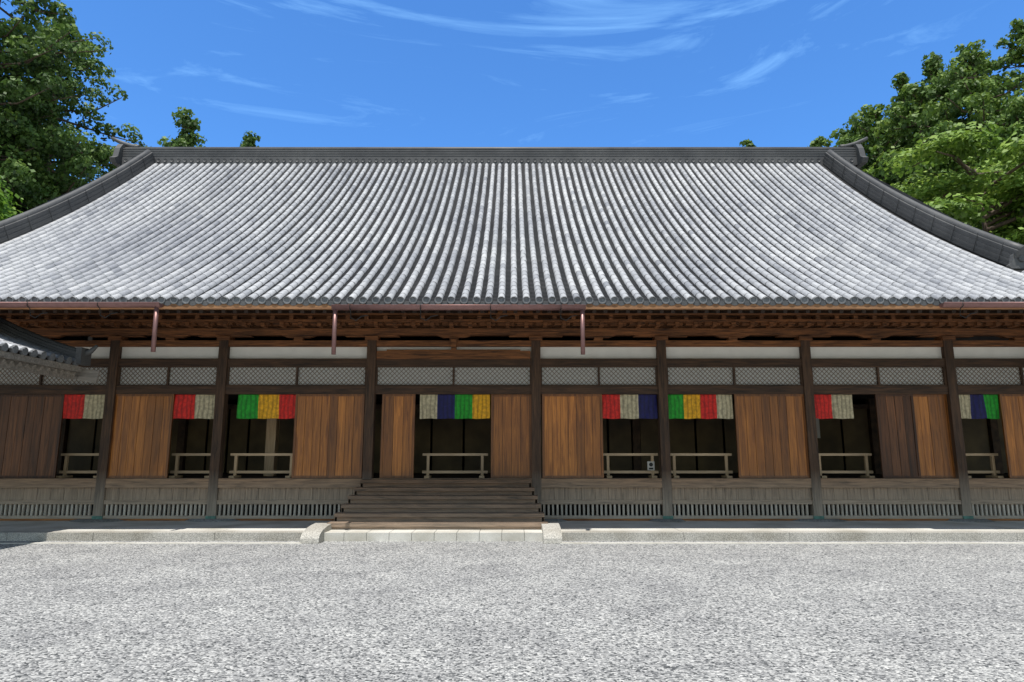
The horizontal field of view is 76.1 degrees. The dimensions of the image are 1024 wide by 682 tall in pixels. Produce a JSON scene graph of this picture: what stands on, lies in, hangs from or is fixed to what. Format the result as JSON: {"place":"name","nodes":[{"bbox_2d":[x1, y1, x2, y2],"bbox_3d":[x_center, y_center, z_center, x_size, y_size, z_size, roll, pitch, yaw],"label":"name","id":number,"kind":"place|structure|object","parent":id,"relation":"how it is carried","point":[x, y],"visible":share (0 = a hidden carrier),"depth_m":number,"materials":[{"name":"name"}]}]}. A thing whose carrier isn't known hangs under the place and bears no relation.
{"place":"outdoors","nodes":[
{"label":"outdoors","id":0,"kind":"place"},
{"bbox_2d":[0,346,73,361],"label":"eave tile ends","id":1,"kind":"object","parent":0,"point":[38,354],"depth_m":12.13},
{"bbox_2d":[0,317,97,365],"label":"roof ridge","id":2,"kind":"structure","parent":0,"point":[82,355],"depth_m":13.39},
{"bbox_2d":[0,329,100,382],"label":"porch timber","id":3,"kind":"object","parent":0,"point":[17,361],"visible":0.76,"depth_m":12.58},
{"bbox_2d":[2,94,106,213],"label":"tree","id":4,"kind":"object","parent":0,"point":[66,126],"depth_m":51.24,"materials":[{"name":"green plant"}]},
{"bbox_2d":[0,0,113,213],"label":"tree","id":5,"kind":"object","parent":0,"point":[54,33],"depth_m":35.85,"materials":[{"name":"green plant"}]},
{"bbox_2d":[26,302,117,317],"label":"gutter brackets","id":6,"kind":"object","parent":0,"point":[47,312],"visible":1,"depth_m":12.34,"materials":[{"name":"brown metal"}]},
{"bbox_2d":[349,304,577,320],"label":"gutter brackets","id":7,"kind":"object","parent":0,"point":[437,315],"visible":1,"depth_m":12.33,"materials":[{"name":"brown metal"}]},
{"bbox_2d":[121,147,856,165],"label":"roof ridge","id":8,"kind":"structure","parent":0,"point":[491,155],"depth_m":23.85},
{"bbox_2d":[0,541,1023,681],"bbox_3d":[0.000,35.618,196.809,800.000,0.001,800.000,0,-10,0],"label":"gravel ground","id":9,"kind":"structure","parent":0,"point":[431,611],"depth_m":6.70,"materials":[{"name":"grey gravel"}]},
{"bbox_2d":[0,176,27,220],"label":"tree","id":10,"kind":"object","parent":9,"relation":"on","point":[5,208],"visible":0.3,"depth_m":28.80,"materials":[{"name":"green plant"}]},
{"bbox_2d":[0,18,151,217],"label":"tree","id":11,"kind":"object","parent":9,"relation":"on","point":[76,164],"depth_m":38.46,"materials":[{"name":"green plant"}]},
{"bbox_2d":[157,106,206,146],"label":"tree","id":12,"kind":"object","parent":9,"relation":"on","point":[183,138],"depth_m":63.44,"materials":[{"name":"green plant"}]},
{"bbox_2d":[239,130,260,146],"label":"tree","id":13,"kind":"object","parent":9,"relation":"on","point":[249,139],"visible":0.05,"depth_m":70.75,"materials":[{"name":"green plant"}]},
{"bbox_2d":[300,523,331,543],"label":"stone","id":14,"kind":"structure","parent":9,"relation":"on","point":[313,533],"depth_m":12.00,"materials":[{"name":"stone"}]},
{"bbox_2d":[0,521,1023,543],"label":"stone platform","id":15,"kind":"structure","parent":9,"relation":"on","point":[570,531],"depth_m":12.24,"materials":[{"name":"grey stone"}]},
{"bbox_2d":[327,479,547,529],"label":"front steps","id":16,"kind":"structure","parent":15,"relation":"on","point":[442,504],"depth_m":13.33,"materials":[{"name":"brown wood"}]},
{"bbox_2d":[0,519,1023,520],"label":"stones","id":17,"kind":"object","parent":15,"relation":"on","point":[563,519],"depth_m":14.47,"materials":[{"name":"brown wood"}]},
{"bbox_2d":[3,336,1023,514],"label":"interior hall","id":18,"kind":"structure","parent":15,"relation":"on","point":[858,433],"depth_m":18.18,"materials":[{"name":"black"}]},
{"bbox_2d":[56,453,98,477],"bbox_3d":[-9.879,2.876,15.106,1.106,0.555,0.410,0,-10,0],"label":"barrier","id":19,"kind":"object","parent":18,"relation":"on","point":[65,471],"visible":0.55,"depth_m":15.10,"materials":[{"name":"brown wood"}]},
{"bbox_2d":[169,453,210,477],"bbox_3d":[-7.334,2.876,15.106,1.070,0.555,0.410,0,-10,0],"label":"barrier","id":20,"kind":"object","parent":18,"relation":"on","point":[176,471],"visible":0.57,"depth_m":15.10,"materials":[{"name":"brown wood"}]},
{"bbox_2d":[229,453,292,477],"bbox_3d":[-5.737,2.876,15.106,1.547,0.555,0.410,0,-10,0],"label":"barrier","id":21,"kind":"object","parent":18,"relation":"on","point":[235,471],"visible":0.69,"depth_m":15.10,"materials":[{"name":"brown wood"}]},
{"bbox_2d":[263,418,279,475],"bbox_3d":[-6.025,2.341,16.462,0.240,2.070,0.240,0,-10,0],"label":"post","id":22,"kind":"object","parent":18,"relation":"on","point":[272,438],"visible":0.64,"depth_m":16.33,"materials":[{"name":"brown wood"}]},
{"bbox_2d":[422,453,487,477],"bbox_3d":[-1.313,2.876,15.106,1.511,0.555,0.410,0,-10,0],"label":"barrier","id":23,"kind":"object","parent":18,"relation":"on","point":[482,471],"visible":0.95,"depth_m":15.10,"materials":[{"name":"brown wood"}]},
{"bbox_2d":[0,358,1023,394],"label":"horizontal timber","id":24,"kind":"object","parent":18,"relation":"attached to","point":[545,389],"visible":0.94,"depth_m":14.99,"materials":[{"name":"brown wood"}]},
{"bbox_2d":[63,395,104,418],"bbox_3d":[-9.802,1.507,14.993,0.953,0.556,0.073,0,-10,0],"label":"curtain","id":25,"kind":"object","parent":24,"relation":"hanging from","point":[83,406],"visible":1,"depth_m":15.00,"materials":[{"name":"multicoloured fabric"}]},
{"bbox_2d":[173,395,214,418],"bbox_3d":[-7.266,1.507,14.992,0.935,0.556,0.081,0,-10,0],"label":"curtain","id":26,"kind":"object","parent":24,"relation":"hanging from","point":[192,406],"visible":0.97,"depth_m":14.99,"materials":[{"name":"multicoloured fabric"}]},
{"bbox_2d":[236,395,295,418],"bbox_3d":[-5.585,1.506,14.991,1.421,0.556,0.080,0,-10,0],"label":"banner","id":27,"kind":"object","parent":24,"relation":"hanging from","point":[265,406],"visible":1,"depth_m":14.99,"materials":[{"name":"multicoloured fabric"}]},
{"bbox_2d":[420,395,489,418],"bbox_3d":[-1.308,1.507,14.992,1.610,0.556,0.082,0,-10,0],"label":"banner","id":28,"kind":"object","parent":24,"relation":"hanging from","point":[454,406],"visible":1,"depth_m":14.99,"materials":[{"name":"multicoloured fabric"}]},
{"bbox_2d":[0,310,1023,358],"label":"timber","id":29,"kind":"object","parent":24,"relation":"on","point":[873,329],"visible":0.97,"depth_m":15.13,"materials":[{"name":"brown wood"}]},
{"bbox_2d":[0,367,1023,384],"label":"lattice bars","id":30,"kind":"object","parent":24,"relation":"attached to","point":[542,376],"visible":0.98,"depth_m":15.07,"materials":[{"name":"wood"}]},
{"bbox_2d":[0,367,1023,384],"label":"lattice backing","id":31,"kind":"object","parent":24,"relation":"attached to","point":[471,373],"visible":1,"depth_m":15.11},
{"bbox_2d":[83,347,1023,357],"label":"plaster band","id":32,"kind":"object","parent":24,"relation":"attached to","point":[605,352],"visible":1,"depth_m":15.20,"materials":[{"name":"paint"}]},
{"bbox_2d":[602,395,657,418],"bbox_3d":[2.693,1.507,14.993,1.268,0.556,0.082,0,-10,0],"label":"banner","id":33,"kind":"object","parent":24,"relation":"hanging from","point":[629,406],"visible":1,"depth_m":14.99,"materials":[{"name":"multicoloured fabric"}]},
{"bbox_2d":[668,395,732,418],"bbox_3d":[4.316,1.507,14.993,1.493,0.556,0.082,0,-10,0],"label":"banner","id":34,"kind":"object","parent":24,"relation":"hanging from","point":[699,406],"visible":1,"depth_m":14.99,"materials":[{"name":"multicoloured fabric"}]},
{"bbox_2d":[814,395,853,418],"bbox_3d":[7.338,1.507,14.993,0.972,0.556,0.069,0,-10,-1],"label":"curtain","id":35,"kind":"object","parent":24,"relation":"hanging from","point":[834,406],"visible":1,"depth_m":14.99,"materials":[{"name":"multicoloured fabric"}]},
{"bbox_2d":[959,395,999,418],"bbox_3d":[10.683,1.507,14.994,0.953,0.556,0.080,0,-10,0],"label":"curtain","id":36,"kind":"object","parent":24,"relation":"hanging from","point":[978,406],"visible":1,"depth_m":15.00,"materials":[{"name":"multicoloured fabric"}]},
{"bbox_2d":[30,170,1008,397],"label":"roof and gables","id":37,"kind":"structure","parent":18,"relation":"on","point":[892,337],"depth_m":20.09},
{"bbox_2d":[0,332,78,365],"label":"roof tiles","id":38,"kind":"object","parent":37,"relation":"attached to","point":[14,344],"visible":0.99,"depth_m":12.52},
{"bbox_2d":[0,149,155,243],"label":"roof ridge","id":39,"kind":"structure","parent":37,"relation":"attached to","point":[21,224],"depth_m":19.35,"materials":[{"name":"tile"}]},
{"bbox_2d":[0,302,162,351],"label":"gutter","id":40,"kind":"object","parent":37,"relation":"attached to","point":[156,306],"visible":1,"depth_m":12.28,"materials":[{"name":"orange metal"}]},
{"bbox_2d":[109,137,141,166],"bbox_3d":[-14.305,-6.937,24.082,1.002,1.252,1.048,-9,-13,42],"label":"ridge-end ornament","id":41,"kind":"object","parent":37,"relation":"on","point":[116,159],"depth_m":23.73,"materials":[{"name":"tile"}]},
{"bbox_2d":[331,305,585,354],"bbox_3d":[-1.003,-0.211,12.259,4.774,0.931,0.162,0,-10,0],"label":"gutter","id":42,"kind":"object","parent":37,"relation":"attached to","point":[336,308],"visible":1,"depth_m":12.27,"materials":[{"name":"orange metal"}]},
{"bbox_2d":[0,310,1023,312],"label":"eave rafters","id":43,"kind":"object","parent":37,"relation":"attached to","point":[515,311],"visible":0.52,"depth_m":12.60,"materials":[{"name":"brown wood"}]},
{"bbox_2d":[0,163,1023,303],"bbox_3d":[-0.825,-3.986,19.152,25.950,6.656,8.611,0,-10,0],"label":"roof tiles","id":44,"kind":"object","parent":37,"relation":"attached to","point":[508,257],"visible":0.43,"depth_m":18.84,"materials":[{"name":"tile"}]},
{"bbox_2d":[1005,253,1023,268],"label":"ridge-end ornament","id":45,"kind":"object","parent":44,"relation":"on","point":[1016,263],"visible":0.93,"depth_m":14.70,"materials":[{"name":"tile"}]},
{"bbox_2d":[1,275,1023,300],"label":"roof tiles","id":46,"kind":"object","parent":37,"relation":"attached to","point":[507,294],"visible":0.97,"depth_m":13.35,"materials":[{"name":"tile"}]},
{"bbox_2d":[838,137,868,168],"bbox_3d":[12.655,-6.937,24.082,1.002,1.252,1.048,9,-13,-42],"label":"roof ridge ornament","id":47,"kind":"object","parent":37,"relation":"on","point":[862,158],"depth_m":23.77,"materials":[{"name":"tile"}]},
{"bbox_2d":[823,149,1023,265],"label":"roof ridge","id":48,"kind":"structure","parent":37,"relation":"attached to","point":[998,249],"depth_m":17.87,"materials":[{"name":"tile"}]},
{"bbox_2d":[39,340,1023,515],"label":"wooden pillars","id":49,"kind":"structure","parent":18,"relation":"attached to","point":[949,375],"depth_m":14.82,"materials":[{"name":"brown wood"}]},
{"bbox_2d":[603,453,658,477],"bbox_3d":[2.729,2.876,15.106,1.286,0.555,0.410,0,-10,0],"label":"barrier","id":50,"kind":"object","parent":18,"relation":"on","point":[608,471],"visible":0.83,"depth_m":15.10,"materials":[{"name":"brown wood"}]},
{"bbox_2d":[670,453,732,477],"bbox_3d":[4.348,2.876,15.106,1.466,0.555,0.410,0,-10,0],"label":"barrier","id":51,"kind":"object","parent":18,"relation":"on","point":[726,471],"visible":0.81,"depth_m":15.10,"materials":[{"name":"brown wood"}]},
{"bbox_2d":[647,418,819,469],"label":"paper signs","id":52,"kind":"object","parent":18,"relation":"on","point":[818,436],"visible":0.36,"depth_m":17.12,"materials":[{"name":"grey paper"}]},
{"bbox_2d":[819,453,874,477],"bbox_3d":[7.644,2.876,15.106,1.349,0.555,0.410,0,-10,0],"label":"barrier","id":53,"kind":"object","parent":18,"relation":"on","point":[866,471],"visible":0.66,"depth_m":15.09,"materials":[{"name":"brown wood"}]},
{"bbox_2d":[966,453,1003,477],"bbox_3d":[10.746,2.876,15.106,0.989,0.555,0.410,0,-10,0],"label":"barrier","id":54,"kind":"object","parent":18,"relation":"on","point":[993,471],"visible":0.55,"depth_m":15.10,"materials":[{"name":"brown wood"}]},
{"bbox_2d":[70,519,994,522],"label":"foundation stones","id":55,"kind":"object","parent":15,"relation":"on","point":[549,520],"depth_m":14.30,"materials":[{"name":"grey stone"}]},
{"bbox_2d":[0,478,1023,518],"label":"floor edge rails","id":56,"kind":"object","parent":55,"relation":"on","point":[545,483],"visible":0.66,"depth_m":14.57,"materials":[{"name":"brown wood"}]},
{"bbox_2d":[0,394,920,477],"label":"old sliding doors","id":57,"kind":"structure","parent":56,"relation":"on","point":[30,430],"depth_m":14.86,"materials":[{"name":"brown wood"}]},
{"bbox_2d":[0,488,1023,499],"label":"wainscot boards","id":58,"kind":"object","parent":56,"relation":"on","point":[546,494],"visible":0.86,"depth_m":14.59,"materials":[{"name":"brown wood"}]},
{"bbox_2d":[0,504,1023,515],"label":"vent slats","id":59,"kind":"object","parent":56,"relation":"on","point":[62,511],"visible":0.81,"depth_m":14.53,"materials":[{"name":"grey wood"}]},
{"bbox_2d":[91,516,973,518],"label":"column shoes","id":60,"kind":"object","parent":55,"relation":"on","point":[664,517],"depth_m":14.44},
{"bbox_2d":[541,523,561,543],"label":"stone block","id":61,"kind":"structure","parent":9,"relation":"on","point":[552,533],"depth_m":11.96,"materials":[{"name":"stone"}]},
{"bbox_2d":[739,139,756,146],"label":"tree","id":62,"kind":"object","parent":9,"relation":"on","point":[748,143],"visible":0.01,"depth_m":75.64,"materials":[{"name":"green plant"}]},
{"bbox_2d":[807,136,832,146],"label":"tree","id":63,"kind":"object","parent":9,"relation":"on","point":[821,141],"visible":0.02,"depth_m":72.91,"materials":[{"name":"green plant"}]},
{"bbox_2d":[829,128,848,146],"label":"tree","id":64,"kind":"object","parent":9,"relation":"on","point":[842,134],"visible":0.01,"depth_m":65.75,"materials":[{"name":"green plant"}]},
{"bbox_2d":[840,116,867,155],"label":"tree","id":65,"kind":"object","parent":9,"relation":"on","point":[853,136],"visible":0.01,"depth_m":61.83,"materials":[{"name":"green plant"}]},
{"bbox_2d":[854,125,896,184],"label":"tree","id":66,"kind":"object","parent":9,"relation":"on","point":[865,134],"depth_m":54.03,"materials":[{"name":"green plant"}]},
{"bbox_2d":[849,103,920,186],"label":"tree","id":67,"kind":"object","parent":9,"relation":"on","point":[867,118],"depth_m":51.41,"materials":[{"name":"green plant"}]},
{"bbox_2d":[882,71,918,143],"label":"tree","id":68,"kind":"object","parent":9,"relation":"on","point":[899,82],"depth_m":65.95,"materials":[{"name":"green plant"}]},
{"bbox_2d":[893,111,912,150],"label":"tree","id":69,"kind":"object","parent":9,"relation":"on","point":[902,143],"depth_m":55.65,"materials":[{"name":"green plant"}]},
{"bbox_2d":[869,81,974,185],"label":"tree","id":70,"kind":"object","parent":9,"relation":"on","point":[911,106],"depth_m":48.57,"materials":[{"name":"green plant"}]},
{"bbox_2d":[896,51,961,167],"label":"tree","id":71,"kind":"object","parent":9,"relation":"on","point":[934,64],"depth_m":53.36,"materials":[{"name":"green plant"}]},
{"bbox_2d":[904,74,1006,183],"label":"tree","id":72,"kind":"object","parent":9,"relation":"on","point":[941,106],"depth_m":46.24,"materials":[{"name":"green plant"}]},
{"bbox_2d":[894,120,1017,225],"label":"tree","id":73,"kind":"object","parent":9,"relation":"on","point":[938,129],"depth_m":40.09,"materials":[{"name":"green plant"}]},
{"bbox_2d":[902,39,1023,223],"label":"tree","id":74,"kind":"object","parent":9,"relation":"on","point":[959,91],"depth_m":43.20,"materials":[{"name":"green plant"}]},
{"bbox_2d":[949,95,1023,228],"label":"tree","id":75,"kind":"object","parent":9,"relation":"on","point":[1015,105],"depth_m":38.79,"materials":[{"name":"green plant"}]},
{"bbox_2d":[961,47,1023,120],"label":"tree","id":76,"kind":"object","parent":9,"relation":"on","point":[987,64],"depth_m":61.46,"materials":[{"name":"green plant"}]},
{"bbox_2d":[969,126,1023,235],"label":"tree","id":77,"kind":"object","parent":9,"relation":"on","point":[1016,227],"visible":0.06,"depth_m":32.70,"materials":[{"name":"green plant"}]},
{"bbox_2d":[981,18,1023,104],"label":"tree","id":78,"kind":"object","parent":9,"relation":"on","point":[1015,55],"depth_m":58.95,"materials":[{"name":"green plant"}]},
{"bbox_2d":[1013,83,1023,96],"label":"tree","id":79,"kind":"object","parent":9,"relation":"on","point":[1017,91],"depth_m":44.74,"materials":[{"name":"green plant"}]},
{"bbox_2d":[0,303,1023,309],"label":"eave edge board","id":80,"kind":"object","parent":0,"point":[717,306],"visible":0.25,"depth_m":12.44,"materials":[{"name":"brown wood"}]},
{"bbox_2d":[0,0,1023,182],"label":"sky","id":81,"kind":"structure","parent":0,"point":[289,73],"materials":[{"name":"blue"}]},
{"bbox_2d":[1,301,1023,305],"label":"tiles","id":82,"kind":"object","parent":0,"point":[595,303],"visible":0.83,"depth_m":12.45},
{"bbox_2d":[107,394,1023,477],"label":"sliding doors","id":83,"kind":"structure","parent":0,"point":[771,437],"depth_m":14.83,"materials":[{"name":"brown wood"}]},
{"bbox_2d":[869,121,1023,244],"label":"tree","id":84,"kind":"object","parent":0,"point":[963,146],"depth_m":30.97,"materials":[{"name":"green plant"}]},
{"bbox_2d":[939,302,1023,307],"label":"gutter","id":85,"kind":"object","parent":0,"point":[982,304],"visible":1,"depth_m":12.29,"materials":[{"name":"brown metal"}]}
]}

